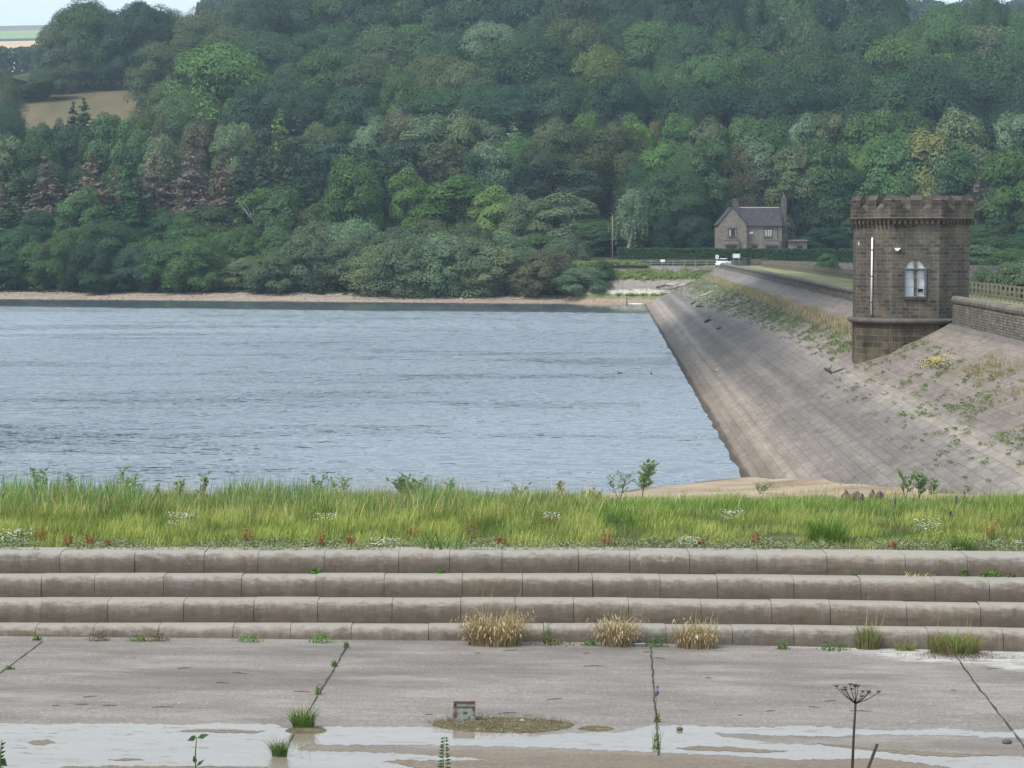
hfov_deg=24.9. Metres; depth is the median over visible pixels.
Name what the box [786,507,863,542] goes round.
grass tuft
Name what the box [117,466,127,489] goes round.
willow sapling
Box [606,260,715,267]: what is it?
wooden fence
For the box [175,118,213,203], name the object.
ash tree
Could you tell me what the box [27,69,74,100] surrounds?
oak tree
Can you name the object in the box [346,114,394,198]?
ash tree
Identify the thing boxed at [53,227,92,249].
ash tree
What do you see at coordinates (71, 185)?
spruce tree
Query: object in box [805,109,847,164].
ash tree
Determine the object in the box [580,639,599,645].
weed clump
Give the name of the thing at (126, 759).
silt bank
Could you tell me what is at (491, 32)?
oak tree
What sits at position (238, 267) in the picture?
willow bush
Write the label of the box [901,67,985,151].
oak tree
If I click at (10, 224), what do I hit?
spruce tree
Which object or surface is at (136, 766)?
silt bank
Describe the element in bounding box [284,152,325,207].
pine tree
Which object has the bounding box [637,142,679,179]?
ash tree
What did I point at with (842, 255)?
hedge
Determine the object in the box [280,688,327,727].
grass tuft
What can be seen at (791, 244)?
outbuilding
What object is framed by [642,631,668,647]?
weed clump
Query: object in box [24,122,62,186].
ash tree
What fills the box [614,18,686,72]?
oak tree
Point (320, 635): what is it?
weed clump
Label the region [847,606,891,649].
grass tuft
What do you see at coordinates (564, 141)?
oak tree
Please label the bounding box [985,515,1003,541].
dock plant
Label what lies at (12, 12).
sky
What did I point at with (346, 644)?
weed clump
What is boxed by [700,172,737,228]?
oak tree
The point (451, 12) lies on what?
oak tree
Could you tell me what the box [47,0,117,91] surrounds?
oak tree
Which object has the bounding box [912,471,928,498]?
willow sapling
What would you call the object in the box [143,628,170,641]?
weed clump
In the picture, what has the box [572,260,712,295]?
bank weeds
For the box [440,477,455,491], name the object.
willow sapling
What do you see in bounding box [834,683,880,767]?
dead hogweed
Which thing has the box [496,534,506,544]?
dock plant
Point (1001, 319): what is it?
parapet wall
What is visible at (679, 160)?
oak tree
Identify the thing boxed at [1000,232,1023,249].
willow bush
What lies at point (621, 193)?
oak tree
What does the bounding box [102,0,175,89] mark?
oak tree
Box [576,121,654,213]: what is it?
oak tree
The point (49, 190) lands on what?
larch tree
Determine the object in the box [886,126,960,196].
ash tree
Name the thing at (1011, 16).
oak tree
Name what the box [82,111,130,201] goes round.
ash tree
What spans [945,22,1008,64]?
oak tree
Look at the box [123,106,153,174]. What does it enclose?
ash tree
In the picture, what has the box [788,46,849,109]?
oak tree
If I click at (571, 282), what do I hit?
willow bush
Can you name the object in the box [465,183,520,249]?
ash tree
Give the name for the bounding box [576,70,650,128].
oak tree
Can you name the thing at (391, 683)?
spillway floor
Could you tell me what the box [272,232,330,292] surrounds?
willow bush
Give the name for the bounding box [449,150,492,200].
pine tree
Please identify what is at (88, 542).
dock plant
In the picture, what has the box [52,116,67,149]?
ash tree
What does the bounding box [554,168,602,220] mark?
pine tree
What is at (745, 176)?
oak tree
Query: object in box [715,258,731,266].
parked car
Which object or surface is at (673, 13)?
oak tree
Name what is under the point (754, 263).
field gate
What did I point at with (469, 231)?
willow bush
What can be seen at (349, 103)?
oak tree
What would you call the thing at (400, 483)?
willow sapling
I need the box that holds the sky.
[0,0,1010,77]
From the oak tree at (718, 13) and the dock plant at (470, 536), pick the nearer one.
the dock plant at (470, 536)
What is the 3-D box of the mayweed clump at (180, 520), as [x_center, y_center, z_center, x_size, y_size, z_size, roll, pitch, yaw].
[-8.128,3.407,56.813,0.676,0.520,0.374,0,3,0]
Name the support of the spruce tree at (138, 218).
on the ground at (98, 101)
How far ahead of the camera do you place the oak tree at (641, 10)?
603.75 m
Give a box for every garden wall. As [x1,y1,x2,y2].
[731,260,741,265]
[765,260,1007,277]
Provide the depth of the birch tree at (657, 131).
474.40 m
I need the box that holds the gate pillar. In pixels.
[742,258,747,265]
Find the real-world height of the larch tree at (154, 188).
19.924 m
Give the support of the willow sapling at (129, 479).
on the ground at (98, 101)
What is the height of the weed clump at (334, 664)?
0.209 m
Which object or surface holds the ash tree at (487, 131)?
on the ground at (98, 101)
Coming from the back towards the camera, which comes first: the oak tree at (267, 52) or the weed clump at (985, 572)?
the oak tree at (267, 52)
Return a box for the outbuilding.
[787,240,808,248]
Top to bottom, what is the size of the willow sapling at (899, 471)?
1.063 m
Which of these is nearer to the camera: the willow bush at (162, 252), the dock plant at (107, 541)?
the dock plant at (107, 541)
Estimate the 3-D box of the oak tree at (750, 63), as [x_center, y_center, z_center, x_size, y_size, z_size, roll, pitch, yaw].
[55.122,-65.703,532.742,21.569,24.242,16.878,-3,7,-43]
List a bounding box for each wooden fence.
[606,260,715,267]
[762,260,852,278]
[969,281,1023,303]
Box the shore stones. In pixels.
[0,267,638,302]
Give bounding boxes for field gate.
[750,259,761,264]
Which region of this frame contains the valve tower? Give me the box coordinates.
[847,194,973,363]
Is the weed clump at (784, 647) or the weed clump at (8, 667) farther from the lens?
the weed clump at (784, 647)
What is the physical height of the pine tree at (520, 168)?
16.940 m
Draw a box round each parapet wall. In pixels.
[719,263,852,301]
[951,296,1023,340]
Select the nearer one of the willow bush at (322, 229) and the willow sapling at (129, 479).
the willow sapling at (129, 479)
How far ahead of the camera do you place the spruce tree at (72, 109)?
529.91 m
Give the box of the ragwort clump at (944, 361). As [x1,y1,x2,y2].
[914,353,960,369]
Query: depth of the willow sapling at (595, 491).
68.30 m
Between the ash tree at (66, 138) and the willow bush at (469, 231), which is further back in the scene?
the ash tree at (66, 138)
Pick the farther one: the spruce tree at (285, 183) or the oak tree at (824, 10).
the oak tree at (824, 10)
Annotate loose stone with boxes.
[1002,739,1011,743]
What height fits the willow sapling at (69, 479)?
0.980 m
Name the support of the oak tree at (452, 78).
on the ground at (98, 101)
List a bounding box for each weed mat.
[285,726,326,733]
[432,717,574,732]
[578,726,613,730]
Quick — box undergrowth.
[0,115,850,295]
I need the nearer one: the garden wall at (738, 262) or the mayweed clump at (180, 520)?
the mayweed clump at (180, 520)
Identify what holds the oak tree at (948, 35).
on the ground at (98, 101)
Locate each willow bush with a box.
[0,224,41,279]
[0,249,29,288]
[6,241,56,287]
[28,237,87,291]
[64,241,113,294]
[91,265,138,292]
[110,246,162,292]
[134,241,193,292]
[157,236,231,294]
[189,252,241,290]
[211,224,260,257]
[217,256,267,289]
[241,251,305,293]
[253,226,298,276]
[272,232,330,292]
[290,219,336,248]
[296,265,348,286]
[317,234,377,290]
[324,215,381,286]
[338,244,421,297]
[360,226,416,250]
[367,233,445,298]
[406,218,452,285]
[412,230,467,297]
[434,235,509,298]
[450,218,495,285]
[456,243,535,297]
[491,231,523,250]
[504,245,546,286]
[512,233,566,255]
[513,248,579,299]
[542,233,594,287]
[549,258,590,294]
[554,265,612,294]
[591,261,614,280]
[627,215,686,248]
[671,215,714,247]
[798,227,850,248]
[814,253,840,273]
[830,219,852,248]
[970,244,1005,264]
[970,266,1002,295]
[977,247,1023,265]
[981,260,1023,301]
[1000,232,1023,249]
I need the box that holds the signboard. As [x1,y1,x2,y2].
[732,254,739,264]
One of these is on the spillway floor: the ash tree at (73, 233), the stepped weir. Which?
the stepped weir
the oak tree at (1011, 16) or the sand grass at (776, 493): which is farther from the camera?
the oak tree at (1011, 16)
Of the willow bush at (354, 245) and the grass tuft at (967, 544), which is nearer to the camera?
the grass tuft at (967, 544)
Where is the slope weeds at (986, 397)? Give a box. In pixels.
[820,339,1023,498]
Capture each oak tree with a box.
[0,69,30,138]
[0,101,29,149]
[9,79,28,91]
[14,84,46,99]
[27,20,90,92]
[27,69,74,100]
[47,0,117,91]
[71,218,147,272]
[80,8,142,89]
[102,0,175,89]
[123,40,188,113]
[141,79,175,127]
[147,6,183,44]
[153,88,216,159]
[158,32,225,88]
[158,40,275,147]
[171,5,216,43]
[190,24,263,92]
[205,0,251,39]
[215,80,303,167]
[232,29,297,89]
[236,0,301,62]
[266,82,353,154]
[270,30,328,77]
[271,61,324,123]
[291,43,369,94]
[300,0,375,44]
[310,20,372,66]
[315,81,386,129]
[331,51,406,104]
[339,0,415,34]
[341,22,415,83]
[379,0,457,33]
[386,22,440,90]
[397,50,463,94]
[398,85,472,145]
[421,27,478,64]
[422,0,490,32]
[432,59,499,117]
[441,80,510,147]
[443,0,525,33]
[454,20,519,60]
[462,36,542,93]
[477,82,554,140]
[491,0,570,30]
[494,133,537,192]
[499,32,590,94]
[508,144,566,198]
[519,72,593,138]
[530,121,609,214]
[540,14,613,71]
[569,42,633,122]
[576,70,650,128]
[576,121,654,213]
[585,18,640,71]
[611,160,661,211]
[611,179,677,228]
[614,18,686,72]
[621,85,671,128]
[622,66,664,110]
[623,0,666,29]
[639,166,713,234]
[649,0,711,54]
[650,59,689,91]
[651,80,729,142]
[652,21,715,75]
[663,146,716,225]
[668,49,746,94]
[683,0,751,48]
[695,80,769,141]
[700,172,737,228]
[711,143,769,219]
[729,46,775,90]
[738,0,778,49]
[761,138,829,223]
[763,0,818,47]
[767,81,842,137]
[775,16,841,65]
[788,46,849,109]
[792,162,869,231]
[795,0,854,40]
[823,78,877,149]
[824,13,889,69]
[833,56,890,104]
[852,36,929,85]
[857,69,929,150]
[878,22,922,65]
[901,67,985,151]
[910,0,980,43]
[913,15,980,64]
[915,22,936,42]
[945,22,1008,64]
[945,72,1010,151]
[957,0,1012,47]
[970,225,1007,249]
[978,78,1023,140]
[990,209,1023,249]
[997,7,1023,30]
[1000,14,1023,61]
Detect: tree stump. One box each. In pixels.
[841,489,862,499]
[869,489,883,499]
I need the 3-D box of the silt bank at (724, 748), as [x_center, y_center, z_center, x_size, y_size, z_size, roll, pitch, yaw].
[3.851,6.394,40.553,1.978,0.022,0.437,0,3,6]
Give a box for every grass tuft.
[265,735,293,756]
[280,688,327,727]
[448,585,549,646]
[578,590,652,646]
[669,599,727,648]
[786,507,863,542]
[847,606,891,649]
[889,638,916,650]
[904,570,934,576]
[920,608,991,654]
[939,529,977,550]
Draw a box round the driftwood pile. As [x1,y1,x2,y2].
[656,281,686,288]
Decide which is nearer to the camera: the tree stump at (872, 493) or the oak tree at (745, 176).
the tree stump at (872, 493)
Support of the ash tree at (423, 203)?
on the ground at (98, 101)
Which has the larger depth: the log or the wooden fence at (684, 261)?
the wooden fence at (684, 261)
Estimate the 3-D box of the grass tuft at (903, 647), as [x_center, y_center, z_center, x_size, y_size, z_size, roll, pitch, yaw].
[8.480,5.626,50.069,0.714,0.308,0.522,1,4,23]
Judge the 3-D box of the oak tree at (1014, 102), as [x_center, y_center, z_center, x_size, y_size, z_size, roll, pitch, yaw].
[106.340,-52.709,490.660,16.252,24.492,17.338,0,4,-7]
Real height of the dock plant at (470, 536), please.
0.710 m
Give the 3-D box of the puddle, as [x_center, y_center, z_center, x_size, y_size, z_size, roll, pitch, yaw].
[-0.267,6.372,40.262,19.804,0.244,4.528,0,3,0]
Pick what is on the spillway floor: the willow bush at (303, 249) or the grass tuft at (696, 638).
the grass tuft at (696, 638)
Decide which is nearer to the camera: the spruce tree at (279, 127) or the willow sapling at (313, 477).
the willow sapling at (313, 477)
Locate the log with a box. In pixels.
[824,365,831,372]
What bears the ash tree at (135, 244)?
on the ground at (98, 101)
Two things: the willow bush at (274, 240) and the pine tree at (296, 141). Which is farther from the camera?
the pine tree at (296, 141)
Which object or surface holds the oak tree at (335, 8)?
on the ground at (98, 101)
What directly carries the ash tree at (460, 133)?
on the ground at (98, 101)
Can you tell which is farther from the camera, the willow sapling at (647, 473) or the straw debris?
the willow sapling at (647, 473)
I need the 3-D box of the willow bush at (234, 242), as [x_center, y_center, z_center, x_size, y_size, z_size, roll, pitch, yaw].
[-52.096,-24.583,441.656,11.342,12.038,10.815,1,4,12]
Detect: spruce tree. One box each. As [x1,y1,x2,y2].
[0,168,39,221]
[0,202,27,251]
[49,176,78,237]
[66,101,80,169]
[72,97,92,188]
[97,198,134,246]
[109,151,154,227]
[119,187,155,243]
[200,120,234,202]
[217,149,260,253]
[248,152,276,235]
[254,109,290,191]
[268,120,317,200]
[274,159,298,207]
[287,176,320,234]
[364,160,403,242]
[500,117,524,147]
[981,124,1004,155]
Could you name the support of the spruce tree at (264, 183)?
on the ground at (98, 101)
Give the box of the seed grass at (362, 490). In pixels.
[0,472,1020,524]
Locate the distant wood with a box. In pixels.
[0,0,1023,76]
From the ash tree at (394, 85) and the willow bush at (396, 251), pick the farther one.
the ash tree at (394, 85)
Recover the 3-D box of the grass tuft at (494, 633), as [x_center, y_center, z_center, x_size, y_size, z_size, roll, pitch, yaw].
[-0.384,4.974,50.216,2.503,1.400,1.863,0,3,0]
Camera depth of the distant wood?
953.07 m
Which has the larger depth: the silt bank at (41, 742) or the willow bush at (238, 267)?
the willow bush at (238, 267)
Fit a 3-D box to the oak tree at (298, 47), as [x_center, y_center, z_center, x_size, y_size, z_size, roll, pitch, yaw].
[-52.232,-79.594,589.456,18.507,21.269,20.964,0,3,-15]
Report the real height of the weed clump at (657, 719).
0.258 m
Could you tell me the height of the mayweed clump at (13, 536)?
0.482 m
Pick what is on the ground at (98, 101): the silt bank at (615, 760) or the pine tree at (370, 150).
the pine tree at (370, 150)
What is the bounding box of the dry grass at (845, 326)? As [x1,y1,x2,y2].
[703,273,1023,442]
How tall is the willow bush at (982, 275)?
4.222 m
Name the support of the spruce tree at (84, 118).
on the ground at (98, 101)
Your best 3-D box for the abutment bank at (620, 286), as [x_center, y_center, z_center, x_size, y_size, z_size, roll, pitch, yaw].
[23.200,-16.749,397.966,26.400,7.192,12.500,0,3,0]
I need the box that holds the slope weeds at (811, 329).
[674,274,851,360]
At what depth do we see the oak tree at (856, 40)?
553.85 m
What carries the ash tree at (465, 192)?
on the ground at (98, 101)
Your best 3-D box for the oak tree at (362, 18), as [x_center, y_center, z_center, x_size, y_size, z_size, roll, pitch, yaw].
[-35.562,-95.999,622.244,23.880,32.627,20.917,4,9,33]
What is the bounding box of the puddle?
[0,722,1023,767]
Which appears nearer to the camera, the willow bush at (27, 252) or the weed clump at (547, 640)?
the weed clump at (547, 640)
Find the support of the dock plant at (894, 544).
on the ground at (98, 101)
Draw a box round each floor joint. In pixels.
[0,641,42,673]
[289,643,348,743]
[650,647,659,755]
[958,658,1023,747]
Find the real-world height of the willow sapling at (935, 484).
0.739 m
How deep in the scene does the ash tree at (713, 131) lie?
467.21 m
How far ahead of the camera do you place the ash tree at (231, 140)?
483.04 m
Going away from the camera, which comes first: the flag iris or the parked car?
the flag iris
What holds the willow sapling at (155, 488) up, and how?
on the ground at (98, 101)
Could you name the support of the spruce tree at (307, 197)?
on the ground at (98, 101)
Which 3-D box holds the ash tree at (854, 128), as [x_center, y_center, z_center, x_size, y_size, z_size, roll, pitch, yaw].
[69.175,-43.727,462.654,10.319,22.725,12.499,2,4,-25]
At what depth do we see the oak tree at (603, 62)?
526.28 m
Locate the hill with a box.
[0,25,708,68]
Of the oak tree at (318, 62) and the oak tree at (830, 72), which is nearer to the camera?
the oak tree at (830, 72)
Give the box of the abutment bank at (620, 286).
[570,265,718,303]
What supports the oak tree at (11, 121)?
on the ground at (98, 101)
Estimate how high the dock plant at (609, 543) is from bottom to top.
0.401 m
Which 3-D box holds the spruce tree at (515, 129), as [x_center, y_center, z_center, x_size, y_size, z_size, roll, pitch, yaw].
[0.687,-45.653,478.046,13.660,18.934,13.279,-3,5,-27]
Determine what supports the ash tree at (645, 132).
on the ground at (98, 101)
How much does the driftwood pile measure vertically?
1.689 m
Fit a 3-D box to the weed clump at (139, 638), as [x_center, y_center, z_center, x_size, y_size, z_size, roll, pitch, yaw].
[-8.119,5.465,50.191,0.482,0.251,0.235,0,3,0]
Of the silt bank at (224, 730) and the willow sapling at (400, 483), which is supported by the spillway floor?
the silt bank at (224, 730)
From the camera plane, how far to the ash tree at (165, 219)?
454.87 m
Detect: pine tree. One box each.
[236,127,285,194]
[273,135,320,195]
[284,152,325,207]
[305,139,348,199]
[345,144,389,218]
[367,143,417,214]
[388,142,435,188]
[416,142,467,206]
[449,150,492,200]
[477,177,511,205]
[500,162,542,200]
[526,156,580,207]
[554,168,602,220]
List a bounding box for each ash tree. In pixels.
[0,134,34,208]
[12,136,70,214]
[12,209,60,244]
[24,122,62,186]
[50,123,83,193]
[50,185,107,241]
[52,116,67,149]
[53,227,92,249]
[75,117,110,201]
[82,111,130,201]
[105,117,157,202]
[114,236,165,283]
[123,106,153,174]
[131,206,176,244]
[137,134,183,203]
[161,223,207,246]
[166,210,204,236]
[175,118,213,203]
[176,203,243,232]
[194,229,230,255]
[209,121,254,199]
[228,123,257,188]
[250,185,306,255]
[293,121,343,200]
[295,196,350,227]
[315,152,387,238]
[324,120,359,191]
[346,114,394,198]
[375,105,422,180]
[377,64,417,138]
[381,165,427,231]
[399,112,459,188]
[403,198,454,232]
[409,173,495,233]
[429,107,483,182]
[461,119,506,172]
[465,141,514,202]
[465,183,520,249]
[492,193,549,237]
[519,209,549,236]
[523,191,603,254]
[529,116,567,143]
[566,218,620,253]
[572,109,599,158]
[577,222,627,256]
[621,112,656,161]
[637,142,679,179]
[654,111,702,153]
[679,115,731,150]
[683,136,745,227]
[708,20,747,63]
[723,114,758,151]
[738,133,792,215]
[740,117,789,153]
[743,19,788,57]
[763,144,822,236]
[780,111,822,146]
[795,138,859,227]
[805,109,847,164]
[835,109,877,167]
[839,144,875,205]
[849,134,922,197]
[861,106,910,155]
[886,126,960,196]
[891,107,939,143]
[921,135,985,196]
[934,106,996,195]
[970,185,1023,249]
[974,147,1023,249]
[988,109,1023,189]
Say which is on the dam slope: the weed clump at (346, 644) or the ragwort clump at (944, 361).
the ragwort clump at (944, 361)
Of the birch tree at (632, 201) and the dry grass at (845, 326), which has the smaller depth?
the dry grass at (845, 326)
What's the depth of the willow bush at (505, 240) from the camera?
420.31 m
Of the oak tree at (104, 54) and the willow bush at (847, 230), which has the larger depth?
the oak tree at (104, 54)
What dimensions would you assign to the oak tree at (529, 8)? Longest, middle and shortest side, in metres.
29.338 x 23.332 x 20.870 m
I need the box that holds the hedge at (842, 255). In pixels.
[617,247,852,265]
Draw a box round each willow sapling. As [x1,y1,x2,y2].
[29,465,50,493]
[63,473,77,488]
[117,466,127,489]
[122,473,146,491]
[150,483,162,498]
[174,478,185,493]
[195,470,210,496]
[310,472,327,491]
[327,473,352,493]
[385,472,429,494]
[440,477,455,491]
[511,482,530,495]
[556,480,564,493]
[584,487,602,497]
[606,470,635,496]
[634,457,659,498]
[753,480,773,493]
[896,467,915,497]
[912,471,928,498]
[928,477,939,495]
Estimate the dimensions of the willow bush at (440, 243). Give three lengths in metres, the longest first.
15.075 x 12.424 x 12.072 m
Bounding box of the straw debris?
[873,649,1023,662]
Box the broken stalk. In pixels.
[867,743,878,767]
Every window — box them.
[724,244,737,248]
[727,228,737,237]
[763,228,773,237]
[765,244,778,248]
[905,260,925,296]
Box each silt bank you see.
[28,739,54,744]
[61,765,269,767]
[108,758,142,760]
[181,729,262,732]
[400,753,881,767]
[678,745,783,752]
[819,743,995,756]
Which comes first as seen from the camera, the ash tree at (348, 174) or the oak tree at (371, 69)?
the ash tree at (348, 174)
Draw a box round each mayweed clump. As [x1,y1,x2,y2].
[0,528,31,544]
[169,513,194,529]
[313,512,335,530]
[370,537,398,546]
[544,511,559,528]
[678,536,698,546]
[720,508,743,528]
[914,518,941,536]
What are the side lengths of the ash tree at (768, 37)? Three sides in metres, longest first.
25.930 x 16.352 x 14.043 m
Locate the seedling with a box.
[187,734,208,767]
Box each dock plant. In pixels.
[35,528,47,541]
[62,533,72,546]
[85,534,93,545]
[105,538,115,545]
[242,526,253,540]
[318,530,326,546]
[346,536,355,546]
[408,527,419,537]
[463,516,479,543]
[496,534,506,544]
[601,532,611,546]
[693,539,704,546]
[751,532,761,543]
[887,541,896,549]
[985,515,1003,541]
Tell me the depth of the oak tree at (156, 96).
561.63 m
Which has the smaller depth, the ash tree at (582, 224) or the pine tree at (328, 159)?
the ash tree at (582, 224)
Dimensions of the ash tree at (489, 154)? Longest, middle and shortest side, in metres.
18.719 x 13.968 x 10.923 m
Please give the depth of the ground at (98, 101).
412.64 m
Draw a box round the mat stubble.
[424,711,579,732]
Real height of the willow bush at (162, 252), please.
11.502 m
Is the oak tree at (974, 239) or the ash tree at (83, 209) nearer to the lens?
the oak tree at (974, 239)
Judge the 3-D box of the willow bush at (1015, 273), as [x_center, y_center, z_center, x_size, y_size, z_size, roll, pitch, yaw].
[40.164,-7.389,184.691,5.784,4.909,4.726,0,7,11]
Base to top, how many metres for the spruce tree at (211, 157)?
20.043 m
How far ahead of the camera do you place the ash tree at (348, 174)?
438.45 m
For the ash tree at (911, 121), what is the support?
on the ground at (98, 101)
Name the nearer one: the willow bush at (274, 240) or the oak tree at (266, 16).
the willow bush at (274, 240)
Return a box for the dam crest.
[742,266,1023,305]
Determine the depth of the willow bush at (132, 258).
433.05 m
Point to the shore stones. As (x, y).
(255, 298)
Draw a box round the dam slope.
[644,268,1023,498]
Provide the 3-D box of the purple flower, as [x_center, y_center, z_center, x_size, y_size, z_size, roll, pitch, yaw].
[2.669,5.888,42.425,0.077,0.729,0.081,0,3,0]
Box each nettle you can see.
[0,740,6,767]
[437,736,450,767]
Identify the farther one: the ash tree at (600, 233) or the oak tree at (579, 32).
the oak tree at (579, 32)
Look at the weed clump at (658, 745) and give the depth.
40.51 m
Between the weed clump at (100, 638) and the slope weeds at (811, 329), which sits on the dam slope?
the slope weeds at (811, 329)
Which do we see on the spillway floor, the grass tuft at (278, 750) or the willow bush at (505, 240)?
the grass tuft at (278, 750)
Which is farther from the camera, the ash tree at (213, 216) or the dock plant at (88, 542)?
the ash tree at (213, 216)
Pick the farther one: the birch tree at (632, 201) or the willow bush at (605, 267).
the birch tree at (632, 201)
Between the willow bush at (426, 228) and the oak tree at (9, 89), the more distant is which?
the oak tree at (9, 89)
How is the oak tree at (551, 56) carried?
on the ground at (98, 101)
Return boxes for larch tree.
[0,182,22,232]
[16,156,78,237]
[51,153,115,228]
[96,165,125,222]
[120,152,179,220]
[151,159,189,212]
[168,144,211,213]
[193,147,251,243]
[967,153,1003,256]
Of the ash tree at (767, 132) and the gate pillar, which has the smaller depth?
the gate pillar
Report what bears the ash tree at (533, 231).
on the ground at (98, 101)
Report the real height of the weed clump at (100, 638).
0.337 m
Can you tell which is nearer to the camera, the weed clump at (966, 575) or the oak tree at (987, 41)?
the weed clump at (966, 575)
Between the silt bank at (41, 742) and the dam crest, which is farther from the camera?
the dam crest
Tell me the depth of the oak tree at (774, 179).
448.67 m
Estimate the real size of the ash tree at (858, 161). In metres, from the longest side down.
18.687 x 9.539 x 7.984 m
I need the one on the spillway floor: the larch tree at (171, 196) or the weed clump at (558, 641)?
the weed clump at (558, 641)
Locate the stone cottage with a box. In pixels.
[713,195,786,248]
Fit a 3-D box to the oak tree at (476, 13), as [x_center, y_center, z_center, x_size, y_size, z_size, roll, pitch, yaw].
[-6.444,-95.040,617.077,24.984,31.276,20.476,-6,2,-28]
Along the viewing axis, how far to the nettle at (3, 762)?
9.11 m
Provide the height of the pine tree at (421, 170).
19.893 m
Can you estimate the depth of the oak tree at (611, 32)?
570.43 m
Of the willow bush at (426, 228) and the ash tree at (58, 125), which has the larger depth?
the ash tree at (58, 125)
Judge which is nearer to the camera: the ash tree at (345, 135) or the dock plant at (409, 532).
the dock plant at (409, 532)
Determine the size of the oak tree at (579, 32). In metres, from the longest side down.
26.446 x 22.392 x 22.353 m
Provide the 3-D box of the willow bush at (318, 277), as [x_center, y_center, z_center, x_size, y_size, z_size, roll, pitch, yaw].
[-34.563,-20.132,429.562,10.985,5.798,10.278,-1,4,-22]
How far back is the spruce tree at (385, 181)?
444.45 m
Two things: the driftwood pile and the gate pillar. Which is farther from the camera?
the gate pillar
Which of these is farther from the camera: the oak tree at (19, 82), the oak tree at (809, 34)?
the oak tree at (19, 82)
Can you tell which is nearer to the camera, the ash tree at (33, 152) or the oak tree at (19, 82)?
the ash tree at (33, 152)
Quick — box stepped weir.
[0,547,1023,651]
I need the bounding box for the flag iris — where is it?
[405,519,475,549]
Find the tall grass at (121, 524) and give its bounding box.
[0,464,1023,550]
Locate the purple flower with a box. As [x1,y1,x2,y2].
[656,686,659,724]
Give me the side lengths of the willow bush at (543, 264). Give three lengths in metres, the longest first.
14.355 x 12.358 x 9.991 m
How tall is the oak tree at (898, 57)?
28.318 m
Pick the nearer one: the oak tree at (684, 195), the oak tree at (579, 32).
the oak tree at (684, 195)
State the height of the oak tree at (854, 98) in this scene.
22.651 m
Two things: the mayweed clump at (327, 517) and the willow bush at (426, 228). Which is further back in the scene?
the willow bush at (426, 228)
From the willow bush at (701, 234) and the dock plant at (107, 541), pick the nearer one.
the dock plant at (107, 541)
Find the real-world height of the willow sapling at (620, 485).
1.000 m
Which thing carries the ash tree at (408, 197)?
on the ground at (98, 101)
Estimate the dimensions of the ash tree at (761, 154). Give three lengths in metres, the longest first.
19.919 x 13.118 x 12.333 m
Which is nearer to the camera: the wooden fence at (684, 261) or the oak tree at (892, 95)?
the wooden fence at (684, 261)
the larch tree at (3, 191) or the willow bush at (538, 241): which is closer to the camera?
the willow bush at (538, 241)
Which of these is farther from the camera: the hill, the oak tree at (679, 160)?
the hill
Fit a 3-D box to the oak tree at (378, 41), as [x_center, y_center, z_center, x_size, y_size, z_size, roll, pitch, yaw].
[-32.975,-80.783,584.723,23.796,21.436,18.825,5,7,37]
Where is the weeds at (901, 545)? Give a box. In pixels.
[0,535,1023,551]
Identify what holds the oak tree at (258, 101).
on the ground at (98, 101)
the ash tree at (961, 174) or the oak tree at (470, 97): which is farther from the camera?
the oak tree at (470, 97)
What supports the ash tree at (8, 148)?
on the ground at (98, 101)
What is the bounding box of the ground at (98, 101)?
[0,71,1023,550]
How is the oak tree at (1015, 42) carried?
on the ground at (98, 101)
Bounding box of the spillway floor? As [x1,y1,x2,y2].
[0,636,1023,767]
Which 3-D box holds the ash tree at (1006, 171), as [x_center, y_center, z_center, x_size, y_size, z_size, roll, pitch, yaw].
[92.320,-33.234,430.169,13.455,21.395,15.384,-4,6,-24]
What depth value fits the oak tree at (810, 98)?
495.67 m
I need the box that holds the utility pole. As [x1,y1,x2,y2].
[611,216,613,260]
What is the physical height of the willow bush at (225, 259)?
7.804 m
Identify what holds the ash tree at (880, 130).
on the ground at (98, 101)
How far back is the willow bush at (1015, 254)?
362.57 m
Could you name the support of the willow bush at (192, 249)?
on the ground at (98, 101)
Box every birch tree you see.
[151,113,172,178]
[607,185,655,247]
[648,117,666,146]
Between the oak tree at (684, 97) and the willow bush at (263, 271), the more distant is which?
the oak tree at (684, 97)
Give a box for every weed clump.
[4,665,14,669]
[32,634,41,640]
[86,626,109,641]
[127,630,147,641]
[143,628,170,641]
[232,631,263,642]
[308,567,322,573]
[308,630,333,643]
[315,683,322,694]
[331,659,337,666]
[343,640,349,647]
[531,632,574,645]
[538,616,557,644]
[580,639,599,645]
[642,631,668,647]
[651,729,664,748]
[654,713,660,721]
[776,641,789,649]
[816,639,850,651]
[959,566,968,576]
[978,567,1002,576]
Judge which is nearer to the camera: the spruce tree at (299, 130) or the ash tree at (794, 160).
the ash tree at (794, 160)
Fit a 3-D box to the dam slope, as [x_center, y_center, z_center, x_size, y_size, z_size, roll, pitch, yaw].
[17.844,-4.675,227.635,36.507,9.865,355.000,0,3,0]
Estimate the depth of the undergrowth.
434.61 m
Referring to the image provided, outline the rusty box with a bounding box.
[453,701,474,720]
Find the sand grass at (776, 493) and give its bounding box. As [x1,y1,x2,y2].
[585,481,979,501]
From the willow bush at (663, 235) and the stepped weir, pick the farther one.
the willow bush at (663, 235)
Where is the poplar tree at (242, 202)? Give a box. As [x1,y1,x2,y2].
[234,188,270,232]
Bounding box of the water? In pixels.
[0,299,740,499]
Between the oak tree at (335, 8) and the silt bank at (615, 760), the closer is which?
the silt bank at (615, 760)
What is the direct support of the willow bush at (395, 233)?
on the ground at (98, 101)
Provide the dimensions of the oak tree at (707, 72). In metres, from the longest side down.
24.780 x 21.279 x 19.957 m
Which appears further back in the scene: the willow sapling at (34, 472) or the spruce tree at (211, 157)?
the spruce tree at (211, 157)

